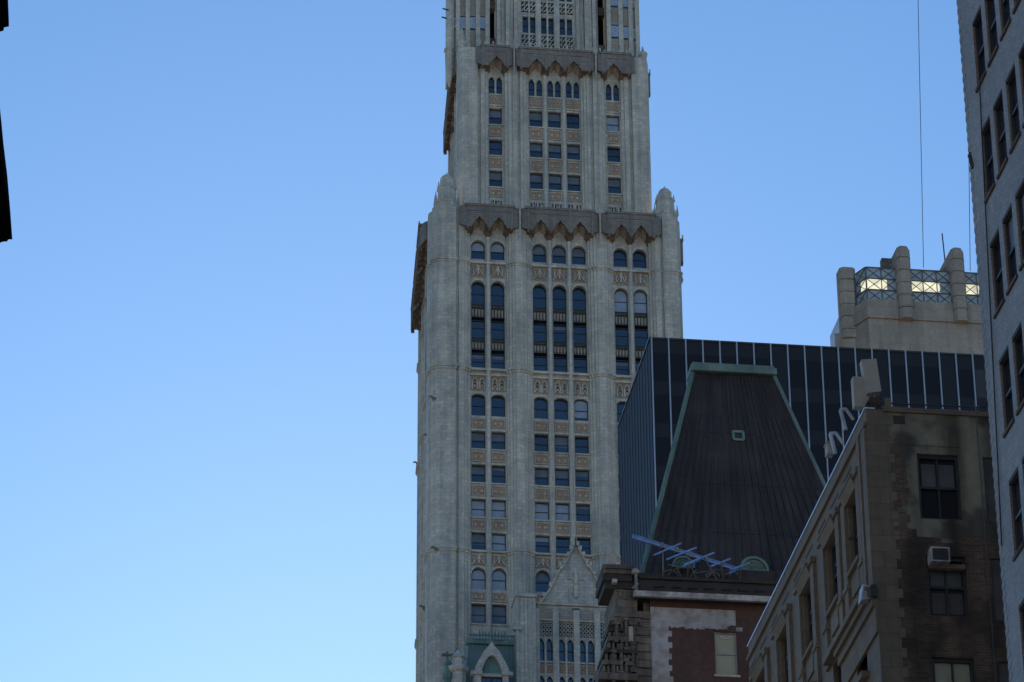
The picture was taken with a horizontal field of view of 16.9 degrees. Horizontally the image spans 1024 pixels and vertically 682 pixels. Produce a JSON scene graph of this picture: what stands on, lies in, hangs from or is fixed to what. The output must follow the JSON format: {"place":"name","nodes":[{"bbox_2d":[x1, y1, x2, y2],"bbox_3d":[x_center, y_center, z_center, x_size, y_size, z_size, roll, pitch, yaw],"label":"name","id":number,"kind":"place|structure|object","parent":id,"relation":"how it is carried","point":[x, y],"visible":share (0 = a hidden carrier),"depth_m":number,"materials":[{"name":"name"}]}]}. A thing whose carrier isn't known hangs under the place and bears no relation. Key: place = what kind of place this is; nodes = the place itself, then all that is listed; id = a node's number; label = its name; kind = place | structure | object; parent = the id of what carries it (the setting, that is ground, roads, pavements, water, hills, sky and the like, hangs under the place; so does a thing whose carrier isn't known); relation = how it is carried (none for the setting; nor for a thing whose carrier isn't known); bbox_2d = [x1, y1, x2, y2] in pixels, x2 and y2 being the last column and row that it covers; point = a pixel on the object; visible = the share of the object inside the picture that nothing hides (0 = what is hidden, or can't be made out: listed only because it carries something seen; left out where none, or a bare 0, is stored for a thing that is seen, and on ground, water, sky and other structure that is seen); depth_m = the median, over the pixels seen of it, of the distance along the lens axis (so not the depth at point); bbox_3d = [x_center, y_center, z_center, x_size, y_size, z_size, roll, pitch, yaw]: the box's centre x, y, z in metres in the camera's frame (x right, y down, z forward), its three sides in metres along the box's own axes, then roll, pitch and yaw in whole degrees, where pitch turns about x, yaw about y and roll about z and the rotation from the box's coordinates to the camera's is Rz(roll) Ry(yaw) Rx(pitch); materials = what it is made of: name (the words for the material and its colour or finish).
{"place":"outdoors","nodes":[
{"label":"outdoors","id":0,"kind":"place"},
{"bbox_2d":[0,0,977,681],"label":"sky","id":1,"kind":"structure","parent":0,"point":[209,349],"materials":[{"name":"blue"}]},
{"bbox_2d":[411,0,683,681],"bbox_3d":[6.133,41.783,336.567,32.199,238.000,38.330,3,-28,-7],"label":"gothic skyscraper","id":2,"kind":"structure","parent":0,"point":[546,301],"depth_m":351.03,"materials":[{"name":"stone"}]},
{"bbox_2d":[471,282,484,367],"bbox_3d":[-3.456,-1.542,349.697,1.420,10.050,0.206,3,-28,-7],"label":"tall window","id":3,"kind":"structure","parent":2,"relation":"in","point":[477,289],"depth_m":349.81,"materials":[{"name":"blue glass"}]},
{"bbox_2d":[471,242,484,258],"bbox_3d":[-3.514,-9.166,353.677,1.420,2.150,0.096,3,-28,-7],"label":"window","id":4,"kind":"structure","parent":2,"relation":"in","point":[477,248],"depth_m":353.67,"materials":[{"name":"blue glass"}]},
{"bbox_2d":[471,432,484,448],"bbox_3d":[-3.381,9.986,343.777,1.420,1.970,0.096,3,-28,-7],"label":"window","id":5,"kind":"structure","parent":2,"relation":"in","point":[477,438],"depth_m":343.88,"materials":[{"name":"blue glass"}]},
{"bbox_2d":[471,466,484,481],"bbox_3d":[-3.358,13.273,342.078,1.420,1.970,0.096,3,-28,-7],"label":"window","id":6,"kind":"structure","parent":2,"relation":"in","point":[477,472],"depth_m":342.20,"materials":[{"name":"blue glass"}]},
{"bbox_2d":[471,500,484,516],"bbox_3d":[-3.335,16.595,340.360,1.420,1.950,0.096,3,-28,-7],"label":"window","id":7,"kind":"structure","parent":2,"relation":"in","point":[477,506],"depth_m":340.45,"materials":[{"name":"blue glass"}]},
{"bbox_2d":[471,533,484,549],"bbox_3d":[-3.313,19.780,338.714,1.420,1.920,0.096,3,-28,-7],"label":"window","id":8,"kind":"structure","parent":2,"relation":"in","point":[477,540],"depth_m":338.80,"materials":[{"name":"blue glass"}]},
{"bbox_2d":[471,395,484,415],"bbox_3d":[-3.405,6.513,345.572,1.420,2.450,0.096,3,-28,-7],"label":"window","id":9,"kind":"structure","parent":2,"relation":"in","point":[477,401],"depth_m":345.65,"materials":[{"name":"blue glass"}]},
{"bbox_2d":[471,605,485,622],"bbox_3d":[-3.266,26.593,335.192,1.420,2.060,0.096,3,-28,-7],"label":"window","id":10,"kind":"structure","parent":2,"relation":"in","point":[478,612],"depth_m":335.26,"materials":[{"name":"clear glass"}]},
{"bbox_2d":[471,569,485,589],"bbox_3d":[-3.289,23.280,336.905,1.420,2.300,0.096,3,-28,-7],"label":"window","id":11,"kind":"structure","parent":2,"relation":"in","point":[478,577],"depth_m":336.90,"materials":[{"name":"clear glass"}]},
{"bbox_2d":[489,172,501,186],"bbox_3d":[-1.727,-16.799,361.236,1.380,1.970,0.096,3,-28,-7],"label":"window","id":12,"kind":"structure","parent":2,"relation":"in","point":[495,178],"depth_m":361.35,"materials":[{"name":"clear glass"}]},
{"bbox_2d":[489,141,501,154],"bbox_3d":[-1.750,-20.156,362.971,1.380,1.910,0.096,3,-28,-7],"label":"window","id":13,"kind":"structure","parent":2,"relation":"in","point":[495,147],"depth_m":363.03,"materials":[{"name":"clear glass"}]},
{"bbox_2d":[489,109,501,123],"bbox_3d":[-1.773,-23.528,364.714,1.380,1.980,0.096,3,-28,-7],"label":"window","id":14,"kind":"structure","parent":2,"relation":"in","point":[495,116],"depth_m":364.81,"materials":[{"name":"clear glass"}]},
{"bbox_2d":[489,78,501,93],"bbox_3d":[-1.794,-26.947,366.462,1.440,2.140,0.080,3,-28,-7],"label":"lancet window","id":15,"kind":"structure","parent":2,"relation":"in","point":[491,83],"depth_m":366.51,"materials":[{"name":"blue glass"}]},
{"bbox_2d":[491,243,503,259],"bbox_3d":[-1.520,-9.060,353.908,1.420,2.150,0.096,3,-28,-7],"label":"window","id":16,"kind":"structure","parent":2,"relation":"in","point":[497,250],"depth_m":353.93,"materials":[{"name":"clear glass"}]},
{"bbox_2d":[491,283,504,368],"bbox_3d":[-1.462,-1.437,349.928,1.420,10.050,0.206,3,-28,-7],"label":"tall window","id":17,"kind":"structure","parent":2,"relation":"in","point":[497,290],"depth_m":349.98,"materials":[{"name":"blue glass"}]},
{"bbox_2d":[491,433,504,449],"bbox_3d":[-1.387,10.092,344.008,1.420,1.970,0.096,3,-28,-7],"label":"window","id":18,"kind":"structure","parent":2,"relation":"in","point":[497,439],"depth_m":344.09,"materials":[{"name":"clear glass"}]},
{"bbox_2d":[491,396,504,416],"bbox_3d":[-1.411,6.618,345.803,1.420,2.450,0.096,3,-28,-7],"label":"window","id":19,"kind":"structure","parent":2,"relation":"in","point":[497,402],"depth_m":345.82,"materials":[{"name":"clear glass"}]},
{"bbox_2d":[492,467,504,482],"bbox_3d":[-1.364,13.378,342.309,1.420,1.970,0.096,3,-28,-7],"label":"window","id":20,"kind":"structure","parent":2,"relation":"in","point":[498,473],"depth_m":342.41,"materials":[{"name":"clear glass"}]},
{"bbox_2d":[492,501,505,517],"bbox_3d":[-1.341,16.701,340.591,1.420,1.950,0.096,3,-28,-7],"label":"window","id":21,"kind":"structure","parent":2,"relation":"in","point":[498,507],"depth_m":340.70,"materials":[{"name":"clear glass"}]},
{"bbox_2d":[492,534,505,550],"bbox_3d":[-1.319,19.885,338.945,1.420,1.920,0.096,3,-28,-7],"label":"window","id":22,"kind":"structure","parent":2,"relation":"in","point":[498,541],"depth_m":339.04,"materials":[{"name":"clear glass"}]},
{"bbox_2d":[492,606,505,623],"bbox_3d":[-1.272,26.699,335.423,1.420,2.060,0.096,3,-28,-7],"label":"window","id":23,"kind":"structure","parent":2,"relation":"in","point":[498,612],"depth_m":335.50,"materials":[{"name":"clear glass"}]},
{"bbox_2d":[492,570,505,589],"bbox_3d":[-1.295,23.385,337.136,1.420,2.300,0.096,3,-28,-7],"label":"window","id":24,"kind":"structure","parent":2,"relation":"in","point":[498,576],"depth_m":337.15,"materials":[{"name":"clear glass"}]},
{"bbox_2d":[522,18,534,32],"bbox_3d":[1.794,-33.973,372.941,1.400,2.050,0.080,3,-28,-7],"label":"paired window","id":25,"kind":"structure","parent":2,"relation":"in","point":[525,20],"depth_m":373.00,"materials":[{"name":"blue glass"}]},
{"bbox_2d":[529,112,541,126],"bbox_3d":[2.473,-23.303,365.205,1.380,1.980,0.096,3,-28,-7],"label":"window","id":26,"kind":"structure","parent":2,"relation":"in","point":[535,118],"depth_m":365.25,"materials":[{"name":"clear glass"}]},
{"bbox_2d":[529,80,541,95],"bbox_3d":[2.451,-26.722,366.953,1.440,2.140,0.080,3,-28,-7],"label":"lancet window","id":27,"kind":"structure","parent":2,"relation":"in","point":[531,85],"depth_m":367.04,"materials":[{"name":"blue glass"}]},
{"bbox_2d":[530,143,541,157],"bbox_3d":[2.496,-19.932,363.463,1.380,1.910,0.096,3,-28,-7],"label":"window","id":28,"kind":"structure","parent":2,"relation":"in","point":[535,149],"depth_m":363.56,"materials":[{"name":"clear glass"}]},
{"bbox_2d":[530,174,542,188],"bbox_3d":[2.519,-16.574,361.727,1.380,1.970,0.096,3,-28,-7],"label":"window","id":29,"kind":"structure","parent":2,"relation":"in","point":[536,180],"depth_m":361.79,"materials":[{"name":"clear glass"}]},
{"bbox_2d":[532,245,545,262],"bbox_3d":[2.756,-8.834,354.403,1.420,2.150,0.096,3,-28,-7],"label":"window","id":30,"kind":"structure","parent":2,"relation":"in","point":[538,252],"depth_m":354.45,"materials":[{"name":"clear glass"}]},
{"bbox_2d":[533,285,546,370],"bbox_3d":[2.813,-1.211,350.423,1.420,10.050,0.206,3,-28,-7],"label":"tall window","id":31,"kind":"structure","parent":2,"relation":"in","point":[539,292],"depth_m":350.53,"materials":[{"name":"blue glass"}]},
{"bbox_2d":[534,435,547,451],"bbox_3d":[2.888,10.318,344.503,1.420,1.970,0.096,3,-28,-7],"label":"window","id":32,"kind":"structure","parent":2,"relation":"in","point":[540,441],"depth_m":344.55,"materials":[{"name":"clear glass"}]},
{"bbox_2d":[534,398,547,418],"bbox_3d":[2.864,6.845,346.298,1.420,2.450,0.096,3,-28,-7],"label":"window","id":33,"kind":"structure","parent":2,"relation":"in","point":[540,404],"depth_m":346.32,"materials":[{"name":"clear glass"}]},
{"bbox_2d":[535,469,548,484],"bbox_3d":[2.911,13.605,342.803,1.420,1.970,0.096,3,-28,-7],"label":"window","id":34,"kind":"structure","parent":2,"relation":"in","point":[541,475],"depth_m":342.87,"materials":[{"name":"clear glass"}]},
{"bbox_2d":[535,503,548,519],"bbox_3d":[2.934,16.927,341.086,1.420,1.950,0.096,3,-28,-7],"label":"window","id":35,"kind":"structure","parent":2,"relation":"in","point":[541,509],"depth_m":341.20,"materials":[{"name":"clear glass"}]},
{"bbox_2d":[535,536,548,552],"bbox_3d":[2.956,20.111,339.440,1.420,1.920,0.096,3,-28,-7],"label":"window","id":36,"kind":"structure","parent":2,"relation":"in","point":[541,543],"depth_m":339.54,"materials":[{"name":"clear glass"}]},
{"bbox_2d":[536,572,549,591],"bbox_3d":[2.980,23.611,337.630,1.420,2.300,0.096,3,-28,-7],"label":"window","id":37,"kind":"structure","parent":2,"relation":"in","point":[542,578],"depth_m":337.72,"materials":[{"name":"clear glass"}]},
{"bbox_2d":[541,19,552,33],"bbox_3d":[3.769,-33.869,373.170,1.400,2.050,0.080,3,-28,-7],"label":"paired window","id":38,"kind":"structure","parent":2,"relation":"in","point":[543,21],"depth_m":373.23,"materials":[{"name":"blue glass"}]},
{"bbox_2d":[546,640,552,660],"bbox_3d":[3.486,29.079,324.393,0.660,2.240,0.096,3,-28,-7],"label":"lancet window","id":39,"kind":"structure","parent":2,"relation":"in","point":[549,647],"depth_m":324.39,"materials":[{"name":"blue glass"}]},
{"bbox_2d":[547,82,559,96],"bbox_3d":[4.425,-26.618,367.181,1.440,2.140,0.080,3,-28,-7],"label":"lancet window","id":40,"kind":"structure","parent":2,"relation":"in","point":[549,86],"depth_m":367.22,"materials":[{"name":"blue glass"}]},
{"bbox_2d":[548,144,560,158],"bbox_3d":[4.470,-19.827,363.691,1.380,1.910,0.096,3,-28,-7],"label":"window","id":41,"kind":"structure","parent":2,"relation":"in","point":[554,151],"depth_m":363.74,"materials":[{"name":"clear glass"}]},
{"bbox_2d":[548,113,560,127],"bbox_3d":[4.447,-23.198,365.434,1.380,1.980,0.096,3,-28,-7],"label":"window","id":42,"kind":"structure","parent":2,"relation":"in","point":[554,119],"depth_m":365.52,"materials":[{"name":"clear glass"}]},
{"bbox_2d":[549,175,561,189],"bbox_3d":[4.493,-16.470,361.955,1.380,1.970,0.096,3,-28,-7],"label":"window","id":43,"kind":"structure","parent":2,"relation":"in","point":[554,180],"depth_m":362.06,"materials":[{"name":"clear glass"}]},
{"bbox_2d":[552,247,565,263],"bbox_3d":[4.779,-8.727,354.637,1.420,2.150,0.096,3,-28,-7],"label":"window","id":44,"kind":"structure","parent":2,"relation":"in","point":[558,253],"depth_m":354.62,"materials":[{"name":"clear glass"}]},
{"bbox_2d":[553,287,566,371],"bbox_3d":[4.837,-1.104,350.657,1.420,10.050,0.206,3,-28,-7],"label":"tall window","id":45,"kind":"structure","parent":2,"relation":"in","point":[559,294],"depth_m":350.75,"materials":[{"name":"blue glass"}]},
{"bbox_2d":[554,399,567,419],"bbox_3d":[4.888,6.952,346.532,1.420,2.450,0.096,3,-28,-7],"label":"window","id":46,"kind":"structure","parent":2,"relation":"in","point":[560,405],"depth_m":346.58,"materials":[{"name":"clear glass"}]},
{"bbox_2d":[555,436,567,452],"bbox_3d":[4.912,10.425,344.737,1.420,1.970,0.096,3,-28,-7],"label":"window","id":47,"kind":"structure","parent":2,"relation":"in","point":[561,443],"depth_m":344.80,"materials":[{"name":"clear glass"}]},
{"bbox_2d":[555,470,568,485],"bbox_3d":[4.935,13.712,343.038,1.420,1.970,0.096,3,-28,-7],"label":"window","id":48,"kind":"structure","parent":2,"relation":"in","point":[561,476],"depth_m":343.12,"materials":[{"name":"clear glass"}]},
{"bbox_2d":[555,504,568,520],"bbox_3d":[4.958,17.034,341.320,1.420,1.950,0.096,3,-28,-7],"label":"window","id":49,"kind":"structure","parent":2,"relation":"in","point":[562,510],"depth_m":341.45,"materials":[{"name":"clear glass"}]},
{"bbox_2d":[556,537,569,553],"bbox_3d":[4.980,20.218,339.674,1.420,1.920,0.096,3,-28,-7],"label":"window","id":50,"kind":"structure","parent":2,"relation":"in","point":[562,544],"depth_m":339.79,"materials":[{"name":"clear glass"}]},
{"bbox_2d":[560,20,571,34],"bbox_3d":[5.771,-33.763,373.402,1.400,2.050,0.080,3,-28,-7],"label":"paired window","id":51,"kind":"structure","parent":2,"relation":"in","point":[569,23],"depth_m":373.46,"materials":[{"name":"blue glass"}]},
{"bbox_2d":[567,641,573,661],"bbox_3d":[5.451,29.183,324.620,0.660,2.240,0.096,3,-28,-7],"label":"lancet window","id":52,"kind":"structure","parent":2,"relation":"in","point":[570,651],"depth_m":324.63,"materials":[{"name":"blue glass"}]},
{"bbox_2d":[566,83,578,98],"bbox_3d":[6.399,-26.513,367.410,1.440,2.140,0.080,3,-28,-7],"label":"lancet window","id":53,"kind":"structure","parent":2,"relation":"in","point":[568,87],"depth_m":367.49,"materials":[{"name":"blue glass"}]},
{"bbox_2d":[567,114,578,128],"bbox_3d":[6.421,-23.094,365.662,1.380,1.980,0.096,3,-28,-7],"label":"window","id":54,"kind":"structure","parent":2,"relation":"in","point":[572,120],"depth_m":365.79,"materials":[{"name":"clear glass"}]},
{"bbox_2d":[567,145,579,159],"bbox_3d":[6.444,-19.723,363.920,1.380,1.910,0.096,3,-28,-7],"label":"window","id":55,"kind":"structure","parent":2,"relation":"in","point":[573,152],"depth_m":364.01,"materials":[{"name":"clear glass"}]},
{"bbox_2d":[568,176,579,190],"bbox_3d":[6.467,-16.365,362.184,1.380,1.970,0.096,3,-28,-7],"label":"window","id":56,"kind":"structure","parent":2,"relation":"in","point":[573,182],"depth_m":362.32,"materials":[{"name":"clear glass"}]},
{"bbox_2d":[572,248,584,264],"bbox_3d":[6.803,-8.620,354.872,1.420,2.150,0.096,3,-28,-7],"label":"window","id":57,"kind":"structure","parent":2,"relation":"in","point":[578,254],"depth_m":354.88,"materials":[{"name":"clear glass"}]},
{"bbox_2d":[573,288,586,372],"bbox_3d":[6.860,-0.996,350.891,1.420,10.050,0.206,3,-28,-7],"label":"tall window","id":58,"kind":"structure","parent":2,"relation":"in","point":[579,295],"depth_m":351.00,"materials":[{"name":"blue glass"}]},
{"bbox_2d":[574,400,587,420],"bbox_3d":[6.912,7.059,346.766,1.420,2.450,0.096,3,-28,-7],"label":"window","id":59,"kind":"structure","parent":2,"relation":"in","point":[580,406],"depth_m":346.83,"materials":[{"name":"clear glass"}]},
{"bbox_2d":[575,437,588,453],"bbox_3d":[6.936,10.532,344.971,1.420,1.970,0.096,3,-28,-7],"label":"window","id":60,"kind":"structure","parent":2,"relation":"in","point":[581,444],"depth_m":345.06,"materials":[{"name":"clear glass"}]},
{"bbox_2d":[575,471,588,486],"bbox_3d":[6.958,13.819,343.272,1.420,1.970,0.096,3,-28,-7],"label":"window","id":61,"kind":"structure","parent":2,"relation":"in","point":[582,477],"depth_m":343.38,"materials":[{"name":"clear glass"}]},
{"bbox_2d":[576,505,589,521],"bbox_3d":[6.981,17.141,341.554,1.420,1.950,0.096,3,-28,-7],"label":"window","id":62,"kind":"structure","parent":2,"relation":"in","point":[582,511],"depth_m":341.62,"materials":[{"name":"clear glass"}]},
{"bbox_2d":[577,538,590,554],"bbox_3d":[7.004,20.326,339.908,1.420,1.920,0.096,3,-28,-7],"label":"window","id":63,"kind":"structure","parent":2,"relation":"in","point":[585,543],"depth_m":340.12,"materials":[{"name":"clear glass"}]},
{"bbox_2d":[606,85,618,100],"bbox_3d":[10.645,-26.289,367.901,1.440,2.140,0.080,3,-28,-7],"label":"lancet window","id":64,"kind":"structure","parent":2,"relation":"in","point":[608,90],"depth_m":367.94,"materials":[{"name":"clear glass"}]},
{"bbox_2d":[607,117,618,130],"bbox_3d":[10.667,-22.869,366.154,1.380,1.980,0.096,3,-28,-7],"label":"window","id":65,"kind":"structure","parent":2,"relation":"in","point":[612,122],"depth_m":366.24,"materials":[{"name":"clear glass"}]},
{"bbox_2d":[607,148,619,161],"bbox_3d":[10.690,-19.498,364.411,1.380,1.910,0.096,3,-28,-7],"label":"window","id":66,"kind":"structure","parent":2,"relation":"in","point":[613,154],"depth_m":364.54,"materials":[{"name":"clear glass"}]},
{"bbox_2d":[608,179,620,193],"bbox_3d":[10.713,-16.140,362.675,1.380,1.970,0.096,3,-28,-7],"label":"window","id":67,"kind":"structure","parent":2,"relation":"in","point":[614,185],"depth_m":362.77,"materials":[{"name":"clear glass"}]},
{"bbox_2d":[613,250,626,266],"bbox_3d":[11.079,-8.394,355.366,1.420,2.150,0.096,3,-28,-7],"label":"window","id":68,"kind":"structure","parent":2,"relation":"in","point":[619,256],"depth_m":355.40,"materials":[{"name":"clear glass"}]},
{"bbox_2d":[614,290,628,374],"bbox_3d":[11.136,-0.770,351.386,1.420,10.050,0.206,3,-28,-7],"label":"tall window","id":69,"kind":"structure","parent":2,"relation":"in","point":[620,297],"depth_m":351.52,"materials":[{"name":"blue glass"}]},
{"bbox_2d":[633,251,645,267],"bbox_3d":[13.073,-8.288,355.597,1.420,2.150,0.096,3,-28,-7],"label":"window","id":70,"kind":"structure","parent":2,"relation":"in","point":[639,258],"depth_m":355.66,"materials":[{"name":"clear glass"}]},
{"bbox_2d":[634,291,647,371],"bbox_3d":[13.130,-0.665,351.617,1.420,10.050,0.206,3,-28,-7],"label":"tall window","id":71,"kind":"structure","parent":2,"relation":"in","point":[640,298],"depth_m":352.21,"materials":[{"name":"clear glass"}]},
{"bbox_2d":[617,337,987,571],"bbox_3d":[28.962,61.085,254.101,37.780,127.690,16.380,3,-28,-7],"label":"glass office tower","id":72,"kind":"structure","parent":0,"point":[814,382],"depth_m":274.61,"materials":[{"name":"glass"}]},
{"bbox_2d":[746,359,1008,681],"bbox_3d":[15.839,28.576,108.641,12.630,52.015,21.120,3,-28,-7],"label":"brown corner building","id":73,"kind":"structure","parent":0,"point":[900,495],"depth_m":108.97,"materials":[{"name":"brick"}]},
{"bbox_2d":[807,591,812,641],"bbox_3d":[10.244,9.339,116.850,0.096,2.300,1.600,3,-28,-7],"label":"window","id":74,"kind":"structure","parent":73,"relation":"in","point":[809,594],"depth_m":117.64,"materials":[{"name":"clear glass"}]},
{"bbox_2d":[831,542,837,596],"bbox_3d":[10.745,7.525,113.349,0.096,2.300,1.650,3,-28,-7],"label":"window","id":75,"kind":"structure","parent":73,"relation":"in","point":[833,550],"depth_m":114.15,"materials":[{"name":"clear glass"}]},
{"bbox_2d":[829,431,843,453],"bbox_3d":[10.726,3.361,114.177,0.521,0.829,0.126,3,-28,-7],"label":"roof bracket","id":76,"kind":"object","parent":73,"relation":"attached to","point":[831,434],"visible":1,"depth_m":114.18,"materials":[{"name":"grey metal"}]},
{"bbox_2d":[839,407,854,430],"bbox_3d":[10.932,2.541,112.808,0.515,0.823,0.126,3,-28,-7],"label":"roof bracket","id":77,"kind":"object","parent":73,"relation":"attached to","point":[841,410],"visible":1,"depth_m":112.81,"materials":[{"name":"grey metal"}]},
{"bbox_2d":[852,502,857,557],"bbox_3d":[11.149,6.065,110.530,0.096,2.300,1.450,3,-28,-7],"label":"window","id":78,"kind":"structure","parent":73,"relation":"in","point":[854,506],"depth_m":111.26,"materials":[{"name":"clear glass"}]},
{"bbox_2d":[858,584,876,605],"bbox_3d":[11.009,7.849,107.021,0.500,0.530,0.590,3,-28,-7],"label":"floodlight","id":79,"kind":"object","parent":73,"relation":"attached to","point":[864,598],"visible":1,"depth_m":106.84,"materials":[{"name":"white metal"}]},
{"bbox_2d":[927,546,950,567],"bbox_3d":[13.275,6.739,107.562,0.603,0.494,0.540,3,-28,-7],"label":"air conditioner","id":80,"kind":"object","parent":73,"relation":"attached to","point":[938,556],"visible":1,"depth_m":107.36,"materials":[{"name":"white metal"}]},
{"bbox_2d":[917,455,961,519],"bbox_3d":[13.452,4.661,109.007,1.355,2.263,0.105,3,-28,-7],"label":"window","id":81,"kind":"structure","parent":73,"relation":"in","point":[938,476],"depth_m":109.03,"materials":[{"name":"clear glass"}]},
{"bbox_2d":[926,557,968,617],"bbox_3d":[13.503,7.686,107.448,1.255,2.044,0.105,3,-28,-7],"label":"window","id":82,"kind":"structure","parent":73,"relation":"in","point":[947,591],"depth_m":107.42,"materials":[{"name":"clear glass"}]},
{"bbox_2d":[932,658,973,681],"bbox_3d":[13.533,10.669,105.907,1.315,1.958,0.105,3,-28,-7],"label":"window","id":83,"kind":"structure","parent":73,"relation":"in","point":[944,670],"depth_m":106.22,"materials":[{"name":"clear glass"}]},
{"bbox_2d":[983,459,996,519],"bbox_3d":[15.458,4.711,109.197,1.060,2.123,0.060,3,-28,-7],"label":"boarded window","id":84,"kind":"structure","parent":73,"relation":"in","point":[987,463],"depth_m":109.11,"materials":[{"name":"grey wood"}]},
{"bbox_2d":[990,559,1004,620],"bbox_3d":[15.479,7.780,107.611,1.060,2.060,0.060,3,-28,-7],"label":"boarded window","id":85,"kind":"structure","parent":73,"relation":"in","point":[995,564],"depth_m":107.55,"materials":[{"name":"grey wood"}]},
{"bbox_2d":[998,663,1008,681],"bbox_3d":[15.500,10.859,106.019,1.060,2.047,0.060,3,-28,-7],"label":"boarded window","id":86,"kind":"structure","parent":73,"relation":"in","point":[1003,667],"depth_m":106.27,"materials":[{"name":"grey wood"}]},
{"bbox_2d":[974,401,996,681],"bbox_3d":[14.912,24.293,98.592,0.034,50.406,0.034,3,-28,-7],"label":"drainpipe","id":87,"kind":"object","parent":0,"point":[985,542],"visible":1,"depth_m":107.87,"materials":[{"name":"black metal"}]},
{"label":"ground","id":88,"kind":"structure","parent":0,"visible":0},
{"bbox_2d":[0,0,11,242],"bbox_3d":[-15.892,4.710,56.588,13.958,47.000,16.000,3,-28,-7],"label":"dark bay building","id":89,"kind":"structure","parent":88,"relation":"on","point":[5,226],"depth_m":67.20,"materials":[{"name":"black paint"}]},
{"bbox_2d":[592,362,825,681],"bbox_3d":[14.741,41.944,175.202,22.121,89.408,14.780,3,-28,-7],"label":"mansard building","id":90,"kind":"structure","parent":88,"relation":"on","point":[743,482],"depth_m":185.86,"materials":[{"name":"grey metal"}]},
{"bbox_2d":[632,534,749,579],"bbox_3d":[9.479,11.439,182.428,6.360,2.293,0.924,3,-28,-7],"label":"steel beam rig","id":91,"kind":"object","parent":90,"relation":"on","point":[677,551],"visible":1,"depth_m":182.47},
{"bbox_2d":[714,632,739,677],"bbox_3d":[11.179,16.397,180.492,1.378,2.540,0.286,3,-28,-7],"label":"window","id":92,"kind":"structure","parent":90,"relation":"in","point":[725,643],"depth_m":180.59,"materials":[{"name":"white paint"}]},
{"bbox_2d":[830,246,983,354],"bbox_3d":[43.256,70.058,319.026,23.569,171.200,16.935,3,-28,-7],"label":"art deco tower","id":93,"kind":"structure","parent":88,"relation":"on","point":[895,302],"depth_m":348.23,"materials":[{"name":"stone"}]},
{"bbox_2d":[918,6,923,267],"bbox_3d":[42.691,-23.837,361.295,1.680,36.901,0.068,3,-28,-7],"label":"aerial wire","id":94,"kind":"object","parent":93,"relation":"attached to","point":[920,134],"visible":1,"depth_m":360.34,"materials":[{"name":"black metal"}]},
{"bbox_2d":[956,0,1023,681],"bbox_3d":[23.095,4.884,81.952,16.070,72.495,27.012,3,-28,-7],"label":"grey brick building","id":95,"kind":"structure","parent":88,"relation":"on","point":[991,34],"depth_m":96.75,"materials":[{"name":"brick"}]},
{"bbox_2d":[972,5,986,92],"bbox_3d":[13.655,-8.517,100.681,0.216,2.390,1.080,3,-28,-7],"label":"window","id":96,"kind":"structure","parent":95,"relation":"in","point":[977,22],"depth_m":101.03,"materials":[{"name":"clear glass"}]},
{"bbox_2d":[982,115,995,203],"bbox_3d":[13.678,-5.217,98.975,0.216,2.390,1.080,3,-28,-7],"label":"window","id":97,"kind":"structure","parent":95,"relation":"in","point":[986,129],"depth_m":99.30,"materials":[{"name":"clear glass"}]},
{"bbox_2d":[986,0,998,67],"bbox_3d":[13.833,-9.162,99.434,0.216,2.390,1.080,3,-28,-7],"label":"window","id":98,"kind":"structure","parent":95,"relation":"in","point":[994,46],"depth_m":99.68,"materials":[{"name":"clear glass"}]},
{"bbox_2d":[990,227,1004,318],"bbox_3d":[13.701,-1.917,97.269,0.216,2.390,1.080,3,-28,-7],"label":"window","id":99,"kind":"structure","parent":95,"relation":"in","point":[995,243],"depth_m":97.59,"materials":[{"name":"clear glass"}]},
{"bbox_2d":[993,89,1007,179],"bbox_3d":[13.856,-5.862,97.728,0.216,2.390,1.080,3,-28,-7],"label":"window","id":100,"kind":"structure","parent":95,"relation":"in","point":[998,105],"depth_m":98.04,"materials":[{"name":"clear glass"}]},
{"bbox_2d":[999,0,1010,40],"bbox_3d":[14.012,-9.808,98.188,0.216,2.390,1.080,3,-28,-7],"label":"window","id":101,"kind":"structure","parent":95,"relation":"in","point":[1005,6],"depth_m":98.26,"materials":[{"name":"black glass"}]},
{"bbox_2d":[999,345,1014,437],"bbox_3d":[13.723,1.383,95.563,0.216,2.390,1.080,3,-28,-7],"label":"window","id":102,"kind":"structure","parent":95,"relation":"in","point":[1004,360],"depth_m":95.89,"materials":[{"name":"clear glass"}]},
{"bbox_2d":[1002,204,1017,295],"bbox_3d":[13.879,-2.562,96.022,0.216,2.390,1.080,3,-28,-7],"label":"window","id":103,"kind":"structure","parent":95,"relation":"in","point":[1007,219],"depth_m":96.33,"materials":[{"name":"black glass"}]},
{"bbox_2d":[1005,62,1020,153],"bbox_3d":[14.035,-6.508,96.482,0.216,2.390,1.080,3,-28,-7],"label":"window","id":104,"kind":"structure","parent":95,"relation":"in","point":[1010,80],"depth_m":96.81,"materials":[{"name":"black glass"}]},
{"bbox_2d":[1008,466,1023,561],"bbox_3d":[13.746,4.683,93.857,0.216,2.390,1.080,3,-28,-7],"label":"window","id":105,"kind":"structure","parent":95,"relation":"in","point":[1013,481],"depth_m":94.17,"materials":[{"name":"black glass"}]},
{"bbox_2d":[1012,322,1023,415],"bbox_3d":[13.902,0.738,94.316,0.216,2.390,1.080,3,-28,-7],"label":"window","id":106,"kind":"structure","parent":95,"relation":"in","point":[1017,337],"depth_m":94.70,"materials":[{"name":"black glass"}]},
{"bbox_2d":[1015,178,1023,271],"bbox_3d":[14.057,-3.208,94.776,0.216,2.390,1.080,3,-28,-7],"label":"window","id":107,"kind":"structure","parent":95,"relation":"in","point":[1019,195],"depth_m":95.31,"materials":[{"name":"black glass"}]},
{"bbox_2d":[1018,43,1023,128],"bbox_3d":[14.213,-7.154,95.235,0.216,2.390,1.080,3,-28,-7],"label":"window","id":108,"kind":"structure","parent":95,"relation":"in","point":[1021,53],"depth_m":95.91,"materials":[{"name":"black glass"}]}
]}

